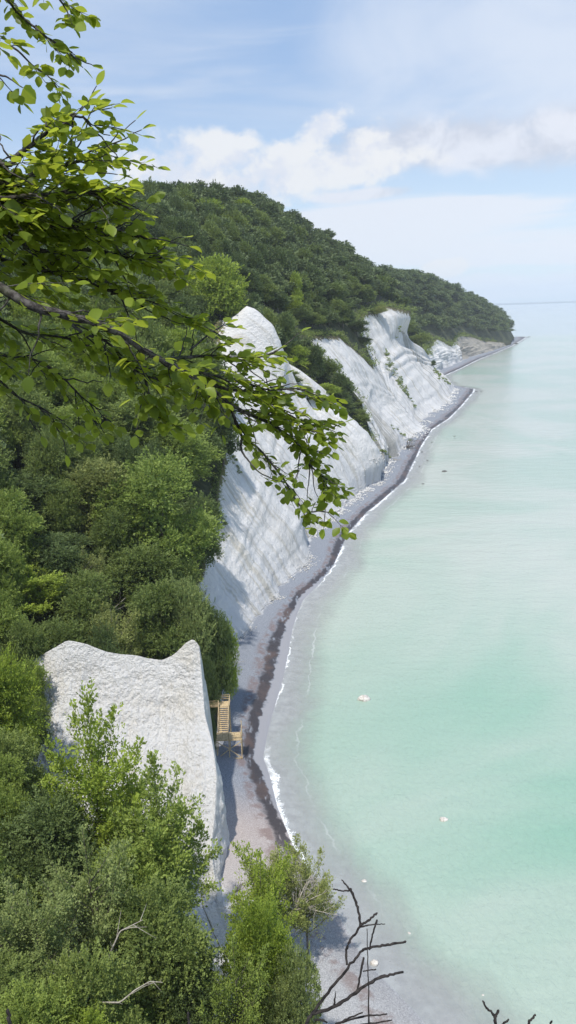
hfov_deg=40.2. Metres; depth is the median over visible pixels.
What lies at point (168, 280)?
bush
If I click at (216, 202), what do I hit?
beech tree
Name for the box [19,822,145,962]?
bush
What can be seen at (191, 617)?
tree
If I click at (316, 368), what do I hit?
beech tree
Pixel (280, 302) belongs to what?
beech tree
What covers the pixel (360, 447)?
chalk cliff
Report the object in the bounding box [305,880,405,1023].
bare shrub
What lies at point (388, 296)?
beech tree
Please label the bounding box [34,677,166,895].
young beech
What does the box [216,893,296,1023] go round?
bush
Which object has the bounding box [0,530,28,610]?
beech tree
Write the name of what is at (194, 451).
beech tree
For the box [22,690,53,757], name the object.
beech tree
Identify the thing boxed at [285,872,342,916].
dead shrub
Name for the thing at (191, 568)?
beech tree
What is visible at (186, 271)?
bush
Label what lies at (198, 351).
beech tree
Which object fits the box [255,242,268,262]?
beech tree
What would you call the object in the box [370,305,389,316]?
bush
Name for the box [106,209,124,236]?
beech tree
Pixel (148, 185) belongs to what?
beech tree
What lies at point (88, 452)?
beech tree
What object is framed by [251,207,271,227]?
beech tree
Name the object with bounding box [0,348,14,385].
beech tree
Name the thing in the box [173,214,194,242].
beech tree
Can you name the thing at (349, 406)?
beech tree
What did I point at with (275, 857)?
shrub
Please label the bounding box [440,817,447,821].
boulder
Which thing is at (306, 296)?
beech tree
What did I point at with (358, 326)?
beech tree
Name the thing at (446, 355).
chalk cliff
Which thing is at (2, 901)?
beech tree
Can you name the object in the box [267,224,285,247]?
beech tree
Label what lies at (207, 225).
beech tree
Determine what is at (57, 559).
beech tree
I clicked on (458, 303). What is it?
forest
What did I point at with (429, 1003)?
seabed
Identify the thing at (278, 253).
tree
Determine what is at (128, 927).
dead branch
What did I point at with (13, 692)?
beech tree
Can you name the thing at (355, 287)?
beech tree
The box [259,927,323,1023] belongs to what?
bush
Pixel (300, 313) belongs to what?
beech tree
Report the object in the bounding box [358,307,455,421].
chalk cliff
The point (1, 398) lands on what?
beech tree
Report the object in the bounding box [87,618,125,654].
beech tree
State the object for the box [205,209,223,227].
beech tree
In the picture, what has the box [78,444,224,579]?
beech tree
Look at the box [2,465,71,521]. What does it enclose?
beech tree
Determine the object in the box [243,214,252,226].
beech tree
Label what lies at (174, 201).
beech tree
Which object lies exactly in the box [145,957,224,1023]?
shrub
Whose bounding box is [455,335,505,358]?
chalk cliff
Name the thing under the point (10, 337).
beech tree
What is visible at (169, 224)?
tree
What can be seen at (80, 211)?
beech tree
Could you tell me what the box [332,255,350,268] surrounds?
beech tree
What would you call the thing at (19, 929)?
bush
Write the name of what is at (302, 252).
beech tree
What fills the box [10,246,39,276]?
beech tree
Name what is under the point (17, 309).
beech tree
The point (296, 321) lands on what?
bush
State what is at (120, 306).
beech tree
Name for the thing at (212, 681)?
bush
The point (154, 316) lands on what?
beech tree
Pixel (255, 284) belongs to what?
bush
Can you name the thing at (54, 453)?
beech tree
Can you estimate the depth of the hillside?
336.25 m
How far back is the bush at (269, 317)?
309.20 m
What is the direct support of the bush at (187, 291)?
on the hillside
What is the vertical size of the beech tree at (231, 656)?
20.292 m
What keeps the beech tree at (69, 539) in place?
on the hillside
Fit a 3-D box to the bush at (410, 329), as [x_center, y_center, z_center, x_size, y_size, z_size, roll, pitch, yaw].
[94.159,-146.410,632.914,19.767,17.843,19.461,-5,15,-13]
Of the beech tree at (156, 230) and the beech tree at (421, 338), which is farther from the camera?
the beech tree at (421, 338)
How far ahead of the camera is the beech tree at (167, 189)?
408.88 m
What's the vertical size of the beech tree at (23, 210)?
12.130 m
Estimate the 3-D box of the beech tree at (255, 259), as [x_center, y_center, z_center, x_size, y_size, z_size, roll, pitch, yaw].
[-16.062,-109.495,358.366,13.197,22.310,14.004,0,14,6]
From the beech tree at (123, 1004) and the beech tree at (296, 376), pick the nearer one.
the beech tree at (123, 1004)
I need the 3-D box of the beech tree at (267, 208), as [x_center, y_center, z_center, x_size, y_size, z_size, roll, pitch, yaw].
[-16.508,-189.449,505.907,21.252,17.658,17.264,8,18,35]
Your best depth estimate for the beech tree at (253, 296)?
300.55 m
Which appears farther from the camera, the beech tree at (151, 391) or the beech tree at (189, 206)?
the beech tree at (189, 206)
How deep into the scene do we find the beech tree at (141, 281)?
255.96 m
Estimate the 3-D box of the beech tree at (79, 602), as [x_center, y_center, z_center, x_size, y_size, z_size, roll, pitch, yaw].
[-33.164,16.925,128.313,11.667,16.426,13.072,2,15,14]
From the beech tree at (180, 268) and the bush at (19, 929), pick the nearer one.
the bush at (19, 929)
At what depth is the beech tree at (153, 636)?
128.38 m
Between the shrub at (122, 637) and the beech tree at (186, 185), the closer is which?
the shrub at (122, 637)
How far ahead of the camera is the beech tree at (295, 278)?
376.38 m
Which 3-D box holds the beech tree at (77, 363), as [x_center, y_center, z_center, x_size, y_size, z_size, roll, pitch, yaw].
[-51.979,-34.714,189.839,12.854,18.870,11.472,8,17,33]
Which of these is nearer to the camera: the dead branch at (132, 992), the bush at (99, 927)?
the dead branch at (132, 992)
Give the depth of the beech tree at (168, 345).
206.25 m
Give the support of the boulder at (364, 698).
in the sea
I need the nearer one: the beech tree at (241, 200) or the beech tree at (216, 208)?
the beech tree at (216, 208)
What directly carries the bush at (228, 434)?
on the hillside
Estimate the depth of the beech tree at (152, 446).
169.85 m
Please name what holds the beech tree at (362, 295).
on the hillside
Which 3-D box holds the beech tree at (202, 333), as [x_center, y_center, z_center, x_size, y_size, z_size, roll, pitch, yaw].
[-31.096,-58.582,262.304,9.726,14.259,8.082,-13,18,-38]
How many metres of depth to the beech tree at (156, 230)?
322.19 m
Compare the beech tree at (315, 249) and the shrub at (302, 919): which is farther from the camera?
the beech tree at (315, 249)
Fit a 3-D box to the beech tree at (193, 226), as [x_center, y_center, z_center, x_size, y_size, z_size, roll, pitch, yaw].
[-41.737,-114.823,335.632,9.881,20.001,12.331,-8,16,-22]
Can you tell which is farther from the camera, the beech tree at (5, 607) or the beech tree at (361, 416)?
the beech tree at (361, 416)
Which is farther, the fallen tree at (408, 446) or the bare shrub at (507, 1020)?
the fallen tree at (408, 446)
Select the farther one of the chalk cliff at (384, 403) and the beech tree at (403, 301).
the beech tree at (403, 301)
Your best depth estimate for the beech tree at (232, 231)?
375.40 m
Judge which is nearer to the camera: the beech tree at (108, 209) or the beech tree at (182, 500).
the beech tree at (182, 500)
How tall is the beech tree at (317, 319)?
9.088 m
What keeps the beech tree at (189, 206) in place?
on the hillside
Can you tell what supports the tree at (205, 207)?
on the hillside
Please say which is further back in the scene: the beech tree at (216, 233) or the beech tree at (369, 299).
the beech tree at (369, 299)
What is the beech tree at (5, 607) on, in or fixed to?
on the hillside
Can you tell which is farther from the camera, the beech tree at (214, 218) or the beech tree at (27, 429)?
the beech tree at (214, 218)
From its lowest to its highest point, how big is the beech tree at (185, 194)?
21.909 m
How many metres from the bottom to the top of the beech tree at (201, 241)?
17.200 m
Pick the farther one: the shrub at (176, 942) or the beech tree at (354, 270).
the beech tree at (354, 270)
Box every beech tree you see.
[0,0,356,539]
[0,315,24,341]
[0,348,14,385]
[0,377,16,425]
[0,402,24,460]
[0,442,28,508]
[0,485,48,569]
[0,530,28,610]
[0,587,28,643]
[0,604,37,664]
[0,612,50,694]
[0,642,50,769]
[0,723,53,806]
[0,750,34,819]
[0,780,96,913]
[0,784,33,875]
[0,850,14,925]
[0,866,47,943]
[0,943,55,1023]
[1,323,26,396]
[1,377,62,458]
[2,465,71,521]
[4,278,55,341]
[7,654,53,724]
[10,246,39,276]
[11,312,49,353]
[12,338,68,407]
[15,530,87,591]
[19,434,45,471]
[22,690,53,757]
[24,419,85,501]
[33,532,96,570]
[35,316,67,356]
[36,277,63,322]
[37,339,75,408]
[38,476,88,542]
[47,568,121,643]
[49,400,125,439]
[51,292,92,345]
[52,453,137,550]
[54,329,93,378]
[57,368,106,412]
[59,997,117,1023]
[62,284,94,314]
[65,424,104,468]
[66,426,111,462]
[69,207,89,220]
[73,815,207,953]
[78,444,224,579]
[81,323,126,410]
[81,334,139,422]
[84,501,140,584]
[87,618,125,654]
[88,288,116,319]
[89,424,129,464]
[92,259,128,298]
[97,391,184,450]
[99,247,120,267]
[100,203,116,219]
[102,290,133,321]
[102,539,187,609]
[105,973,159,1023]
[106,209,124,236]
[108,433,147,478]
[111,265,132,286]
[123,332,155,392]
[124,202,142,232]
[126,573,197,659]
[128,273,148,290]
[135,177,159,194]
[136,202,154,221]
[137,385,167,399]
[138,417,224,486]
[140,436,171,498]
[142,346,175,415]
[144,217,164,237]
[145,306,161,329]
[145,555,205,597]
[156,202,170,225]
[157,180,176,193]
[157,324,178,363]
[161,228,185,247]
[167,253,184,271]
[167,477,197,507]
[168,191,185,213]
[169,290,200,315]
[169,325,204,369]
[171,388,212,426]
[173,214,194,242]
[175,187,195,201]
[176,182,191,190]
[176,344,204,374]
[177,237,195,257]
[178,489,229,578]
[182,199,197,215]
[184,218,199,241]
[185,256,199,269]
[186,294,210,315]
[188,243,210,262]
[191,232,211,253]
[192,420,227,472]
[194,197,222,215]
[195,197,224,214]
[195,314,208,341]
[199,341,226,380]
[201,220,216,251]
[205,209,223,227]
[207,179,226,200]
[207,225,230,253]
[210,310,230,321]
[217,616,242,699]
[218,239,237,263]
[221,208,248,227]
[223,219,241,244]
[233,253,247,269]
[235,197,257,210]
[235,262,249,286]
[237,238,255,257]
[240,292,246,307]
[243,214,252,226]
[246,246,266,269]
[247,293,262,314]
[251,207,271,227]
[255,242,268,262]
[256,226,270,244]
[258,203,277,217]
[259,273,278,304]
[265,286,290,312]
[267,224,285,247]
[272,217,296,232]
[273,247,299,263]
[277,310,297,352]
[281,295,303,310]
[283,344,311,367]
[287,305,312,325]
[289,270,303,299]
[289,337,308,372]
[292,371,305,383]
[293,223,308,242]
[296,246,312,259]
[300,301,312,325]
[301,292,314,310]
[301,341,327,377]
[303,264,329,291]
[305,312,326,327]
[306,243,323,256]
[306,344,326,379]
[311,285,332,311]
[317,356,342,381]
[319,382,341,393]
[325,281,345,303]
[328,297,351,327]
[330,370,352,401]
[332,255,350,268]
[336,302,357,328]
[336,398,357,412]
[340,264,365,282]
[340,269,359,282]
[347,319,369,336]
[348,279,366,296]
[348,288,374,303]
[351,408,370,425]
[359,284,377,301]
[374,274,390,298]
[381,292,400,300]
[391,296,411,306]
[408,327,420,337]
[410,332,432,346]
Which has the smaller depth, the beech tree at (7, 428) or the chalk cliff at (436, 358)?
the beech tree at (7, 428)
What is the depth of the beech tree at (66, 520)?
144.67 m
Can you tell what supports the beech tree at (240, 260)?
on the hillside
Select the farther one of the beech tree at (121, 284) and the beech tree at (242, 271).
the beech tree at (242, 271)
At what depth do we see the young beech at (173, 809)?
77.18 m
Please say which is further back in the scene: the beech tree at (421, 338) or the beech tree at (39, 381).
the beech tree at (421, 338)
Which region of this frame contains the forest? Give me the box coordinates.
[0,179,515,665]
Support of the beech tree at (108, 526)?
on the hillside
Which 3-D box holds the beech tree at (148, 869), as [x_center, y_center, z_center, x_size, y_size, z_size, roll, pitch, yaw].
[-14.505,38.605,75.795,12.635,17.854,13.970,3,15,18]
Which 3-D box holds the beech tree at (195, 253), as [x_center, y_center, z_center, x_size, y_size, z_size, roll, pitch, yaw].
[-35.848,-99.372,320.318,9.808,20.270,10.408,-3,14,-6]
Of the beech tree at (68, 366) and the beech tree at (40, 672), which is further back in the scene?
the beech tree at (68, 366)
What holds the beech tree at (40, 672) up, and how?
on the hillside
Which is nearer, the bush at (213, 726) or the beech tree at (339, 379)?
the bush at (213, 726)
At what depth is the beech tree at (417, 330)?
669.43 m
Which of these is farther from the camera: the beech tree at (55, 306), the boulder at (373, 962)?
the beech tree at (55, 306)
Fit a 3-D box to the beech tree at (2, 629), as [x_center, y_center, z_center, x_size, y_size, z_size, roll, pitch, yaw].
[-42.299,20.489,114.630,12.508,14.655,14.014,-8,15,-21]
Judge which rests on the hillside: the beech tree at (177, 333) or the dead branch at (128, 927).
the beech tree at (177, 333)
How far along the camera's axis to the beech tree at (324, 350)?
326.36 m
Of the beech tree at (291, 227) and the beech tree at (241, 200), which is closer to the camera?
the beech tree at (241, 200)
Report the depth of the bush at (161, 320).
220.53 m
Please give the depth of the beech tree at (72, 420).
169.21 m
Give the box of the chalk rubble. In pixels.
[197,388,460,975]
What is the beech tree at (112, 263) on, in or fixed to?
on the hillside
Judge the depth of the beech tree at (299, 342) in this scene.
323.56 m
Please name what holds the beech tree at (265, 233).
on the hillside
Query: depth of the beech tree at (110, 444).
170.06 m
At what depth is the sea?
143.44 m
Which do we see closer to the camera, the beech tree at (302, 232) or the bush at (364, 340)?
the bush at (364, 340)
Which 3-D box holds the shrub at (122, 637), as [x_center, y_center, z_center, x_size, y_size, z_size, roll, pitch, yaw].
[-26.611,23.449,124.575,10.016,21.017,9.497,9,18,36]
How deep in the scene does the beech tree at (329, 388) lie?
313.32 m
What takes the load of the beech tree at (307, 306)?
on the hillside
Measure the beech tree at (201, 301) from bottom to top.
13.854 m
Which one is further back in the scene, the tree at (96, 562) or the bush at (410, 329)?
the bush at (410, 329)
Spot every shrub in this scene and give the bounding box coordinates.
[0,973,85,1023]
[6,1009,11,1023]
[26,936,150,1023]
[37,614,93,652]
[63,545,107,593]
[84,598,141,654]
[101,873,224,1023]
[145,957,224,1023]
[221,840,299,966]
[233,862,251,892]
[242,833,307,921]
[276,843,346,954]
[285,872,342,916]
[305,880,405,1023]
[482,1000,552,1023]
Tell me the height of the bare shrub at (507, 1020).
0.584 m
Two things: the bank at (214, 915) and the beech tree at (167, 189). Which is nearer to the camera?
the bank at (214, 915)
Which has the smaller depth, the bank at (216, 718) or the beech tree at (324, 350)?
the bank at (216, 718)
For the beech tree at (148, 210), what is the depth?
325.50 m
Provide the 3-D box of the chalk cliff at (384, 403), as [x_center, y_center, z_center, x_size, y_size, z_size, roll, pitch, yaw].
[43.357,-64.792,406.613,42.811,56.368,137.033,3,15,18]
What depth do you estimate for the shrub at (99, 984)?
58.06 m
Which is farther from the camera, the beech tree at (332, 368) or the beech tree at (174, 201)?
the beech tree at (174, 201)
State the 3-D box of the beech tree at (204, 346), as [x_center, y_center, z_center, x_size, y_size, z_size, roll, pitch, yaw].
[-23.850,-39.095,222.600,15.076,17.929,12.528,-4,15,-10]
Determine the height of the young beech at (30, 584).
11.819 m
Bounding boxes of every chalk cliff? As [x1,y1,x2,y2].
[196,412,314,642]
[212,306,385,529]
[305,336,423,464]
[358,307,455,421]
[425,349,440,369]
[430,339,462,369]
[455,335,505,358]
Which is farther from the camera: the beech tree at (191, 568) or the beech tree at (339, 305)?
the beech tree at (339, 305)
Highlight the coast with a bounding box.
[494,301,575,304]
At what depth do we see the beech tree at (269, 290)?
341.04 m
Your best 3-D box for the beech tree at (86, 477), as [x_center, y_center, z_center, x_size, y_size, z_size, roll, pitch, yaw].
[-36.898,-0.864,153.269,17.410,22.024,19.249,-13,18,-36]
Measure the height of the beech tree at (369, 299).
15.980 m
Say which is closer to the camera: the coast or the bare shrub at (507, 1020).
the bare shrub at (507, 1020)
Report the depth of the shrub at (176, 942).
65.61 m
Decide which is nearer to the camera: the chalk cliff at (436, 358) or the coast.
the chalk cliff at (436, 358)
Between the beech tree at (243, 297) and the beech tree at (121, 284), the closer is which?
the beech tree at (121, 284)
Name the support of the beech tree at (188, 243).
on the hillside
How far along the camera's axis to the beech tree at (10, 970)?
58.36 m
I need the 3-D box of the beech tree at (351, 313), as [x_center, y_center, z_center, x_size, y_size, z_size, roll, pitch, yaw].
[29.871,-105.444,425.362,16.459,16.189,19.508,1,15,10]
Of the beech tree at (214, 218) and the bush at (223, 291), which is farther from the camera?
the beech tree at (214, 218)
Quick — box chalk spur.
[24,640,236,942]
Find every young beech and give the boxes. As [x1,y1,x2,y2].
[11,561,80,623]
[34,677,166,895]
[100,749,223,916]
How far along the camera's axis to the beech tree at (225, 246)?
336.89 m
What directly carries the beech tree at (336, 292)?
on the hillside
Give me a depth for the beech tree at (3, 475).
139.09 m
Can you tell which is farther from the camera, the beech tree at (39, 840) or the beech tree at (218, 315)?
the beech tree at (218, 315)
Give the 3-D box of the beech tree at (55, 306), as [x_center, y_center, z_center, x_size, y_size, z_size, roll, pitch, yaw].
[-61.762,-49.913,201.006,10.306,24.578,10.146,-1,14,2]
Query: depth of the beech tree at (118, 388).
182.54 m
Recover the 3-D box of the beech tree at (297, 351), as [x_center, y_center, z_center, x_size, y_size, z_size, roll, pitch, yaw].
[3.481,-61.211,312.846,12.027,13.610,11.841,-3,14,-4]
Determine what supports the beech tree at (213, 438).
on the hillside
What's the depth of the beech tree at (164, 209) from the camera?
333.52 m
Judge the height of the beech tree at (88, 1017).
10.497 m
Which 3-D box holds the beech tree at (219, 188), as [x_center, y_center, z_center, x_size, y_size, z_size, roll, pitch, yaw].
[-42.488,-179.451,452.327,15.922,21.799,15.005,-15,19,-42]
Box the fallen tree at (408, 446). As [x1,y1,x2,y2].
[403,434,423,449]
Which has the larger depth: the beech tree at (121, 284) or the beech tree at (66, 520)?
the beech tree at (121, 284)
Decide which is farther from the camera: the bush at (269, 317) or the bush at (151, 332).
the bush at (269, 317)
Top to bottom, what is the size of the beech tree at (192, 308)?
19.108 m
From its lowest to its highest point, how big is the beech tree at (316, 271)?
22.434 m
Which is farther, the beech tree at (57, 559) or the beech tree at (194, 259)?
the beech tree at (194, 259)
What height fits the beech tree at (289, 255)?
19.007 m
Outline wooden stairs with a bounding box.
[209,695,242,758]
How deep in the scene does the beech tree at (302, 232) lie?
503.80 m
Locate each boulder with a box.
[357,695,370,701]
[370,959,378,965]
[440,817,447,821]
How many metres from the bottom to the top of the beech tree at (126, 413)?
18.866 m
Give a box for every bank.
[200,891,244,1005]
[212,652,231,745]
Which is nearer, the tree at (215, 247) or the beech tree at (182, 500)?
the beech tree at (182, 500)
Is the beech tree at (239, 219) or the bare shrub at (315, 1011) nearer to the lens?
the bare shrub at (315, 1011)
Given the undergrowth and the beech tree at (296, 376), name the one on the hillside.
the undergrowth
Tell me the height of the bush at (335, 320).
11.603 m
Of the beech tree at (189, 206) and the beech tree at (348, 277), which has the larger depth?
the beech tree at (348, 277)
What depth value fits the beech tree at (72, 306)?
198.81 m
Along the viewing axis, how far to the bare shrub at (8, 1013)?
1.90 m
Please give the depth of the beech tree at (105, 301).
203.04 m
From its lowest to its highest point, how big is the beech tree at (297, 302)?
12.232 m
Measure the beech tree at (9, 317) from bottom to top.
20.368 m
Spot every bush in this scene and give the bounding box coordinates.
[0,874,84,984]
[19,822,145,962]
[120,306,168,366]
[151,268,188,294]
[154,279,176,301]
[156,289,169,303]
[156,317,167,329]
[159,303,196,348]
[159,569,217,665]
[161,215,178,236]
[174,287,196,297]
[182,265,194,274]
[188,252,250,320]
[195,934,273,1023]
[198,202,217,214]
[198,595,235,715]
[202,406,243,466]
[202,651,221,716]
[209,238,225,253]
[210,706,216,749]
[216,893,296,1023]
[246,270,263,298]
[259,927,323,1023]
[262,306,279,329]
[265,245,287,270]
[278,311,301,336]
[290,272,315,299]
[313,307,328,326]
[326,306,342,324]
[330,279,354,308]
[357,336,373,344]
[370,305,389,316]
[407,319,416,332]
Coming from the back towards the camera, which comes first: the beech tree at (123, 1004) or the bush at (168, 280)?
the bush at (168, 280)
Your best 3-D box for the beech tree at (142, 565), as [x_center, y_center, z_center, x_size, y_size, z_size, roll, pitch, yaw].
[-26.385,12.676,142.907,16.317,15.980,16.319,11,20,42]
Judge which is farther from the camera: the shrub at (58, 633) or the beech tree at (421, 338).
the beech tree at (421, 338)
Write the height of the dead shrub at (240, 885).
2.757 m
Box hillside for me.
[1,231,513,1023]
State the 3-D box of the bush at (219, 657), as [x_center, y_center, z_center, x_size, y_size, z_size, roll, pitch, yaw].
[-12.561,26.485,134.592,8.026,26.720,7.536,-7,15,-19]
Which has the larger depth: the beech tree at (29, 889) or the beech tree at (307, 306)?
the beech tree at (307, 306)
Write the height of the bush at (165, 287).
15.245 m
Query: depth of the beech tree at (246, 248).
364.38 m
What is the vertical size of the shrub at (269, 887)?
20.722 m
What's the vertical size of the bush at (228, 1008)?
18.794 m
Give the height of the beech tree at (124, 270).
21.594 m
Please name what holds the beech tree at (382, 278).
on the hillside
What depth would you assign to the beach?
125.61 m
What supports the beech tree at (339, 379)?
on the hillside
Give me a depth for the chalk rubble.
292.20 m
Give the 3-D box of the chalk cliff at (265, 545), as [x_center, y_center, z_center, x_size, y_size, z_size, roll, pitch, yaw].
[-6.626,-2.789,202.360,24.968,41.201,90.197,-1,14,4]
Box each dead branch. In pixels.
[98,980,162,1003]
[108,906,154,958]
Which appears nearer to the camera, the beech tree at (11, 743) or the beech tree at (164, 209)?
the beech tree at (11, 743)
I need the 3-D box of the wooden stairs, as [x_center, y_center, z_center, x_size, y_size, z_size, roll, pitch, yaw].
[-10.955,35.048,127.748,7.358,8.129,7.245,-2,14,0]
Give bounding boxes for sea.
[264,301,575,1023]
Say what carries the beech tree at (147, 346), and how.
on the hillside
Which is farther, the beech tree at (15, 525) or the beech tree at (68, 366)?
the beech tree at (68, 366)
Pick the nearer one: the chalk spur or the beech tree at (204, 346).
the chalk spur
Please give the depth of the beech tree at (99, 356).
186.06 m
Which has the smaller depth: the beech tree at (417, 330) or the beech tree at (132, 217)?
the beech tree at (132, 217)
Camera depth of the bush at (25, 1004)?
53.84 m
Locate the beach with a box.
[215,337,524,1023]
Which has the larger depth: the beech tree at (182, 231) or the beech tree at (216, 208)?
the beech tree at (216, 208)
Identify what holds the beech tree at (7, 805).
on the hillside
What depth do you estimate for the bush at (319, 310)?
384.93 m
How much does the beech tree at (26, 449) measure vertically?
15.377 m
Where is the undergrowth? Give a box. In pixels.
[20,300,495,1023]
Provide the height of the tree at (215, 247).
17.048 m
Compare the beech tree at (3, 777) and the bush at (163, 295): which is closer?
the beech tree at (3, 777)
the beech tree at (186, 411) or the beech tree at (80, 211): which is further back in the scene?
the beech tree at (80, 211)
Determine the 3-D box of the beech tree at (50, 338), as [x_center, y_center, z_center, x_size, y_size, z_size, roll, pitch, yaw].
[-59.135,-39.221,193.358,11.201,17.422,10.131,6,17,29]
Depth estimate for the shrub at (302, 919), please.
84.45 m
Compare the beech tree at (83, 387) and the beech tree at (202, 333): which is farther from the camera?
the beech tree at (202, 333)
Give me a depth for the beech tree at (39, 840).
74.91 m
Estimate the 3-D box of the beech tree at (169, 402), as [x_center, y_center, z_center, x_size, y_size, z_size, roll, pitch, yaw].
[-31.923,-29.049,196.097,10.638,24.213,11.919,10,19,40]
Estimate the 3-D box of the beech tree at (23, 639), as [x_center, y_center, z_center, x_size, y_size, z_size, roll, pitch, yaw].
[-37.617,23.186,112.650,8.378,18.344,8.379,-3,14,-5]
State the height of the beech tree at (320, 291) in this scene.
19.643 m
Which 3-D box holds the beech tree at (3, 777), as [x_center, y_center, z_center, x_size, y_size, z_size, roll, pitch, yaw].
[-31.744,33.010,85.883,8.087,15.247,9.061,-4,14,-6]
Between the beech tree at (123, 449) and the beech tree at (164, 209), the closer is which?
the beech tree at (123, 449)
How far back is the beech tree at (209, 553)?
164.35 m
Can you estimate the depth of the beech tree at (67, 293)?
201.78 m
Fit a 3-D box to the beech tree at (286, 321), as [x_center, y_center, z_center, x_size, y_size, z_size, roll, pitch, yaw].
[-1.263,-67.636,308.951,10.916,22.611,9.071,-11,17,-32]
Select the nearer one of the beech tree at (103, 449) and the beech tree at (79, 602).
the beech tree at (79, 602)
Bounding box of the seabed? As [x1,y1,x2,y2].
[263,337,526,1023]
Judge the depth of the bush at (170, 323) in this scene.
218.52 m
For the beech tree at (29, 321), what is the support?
on the hillside
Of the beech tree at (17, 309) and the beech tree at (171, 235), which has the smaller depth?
the beech tree at (17, 309)

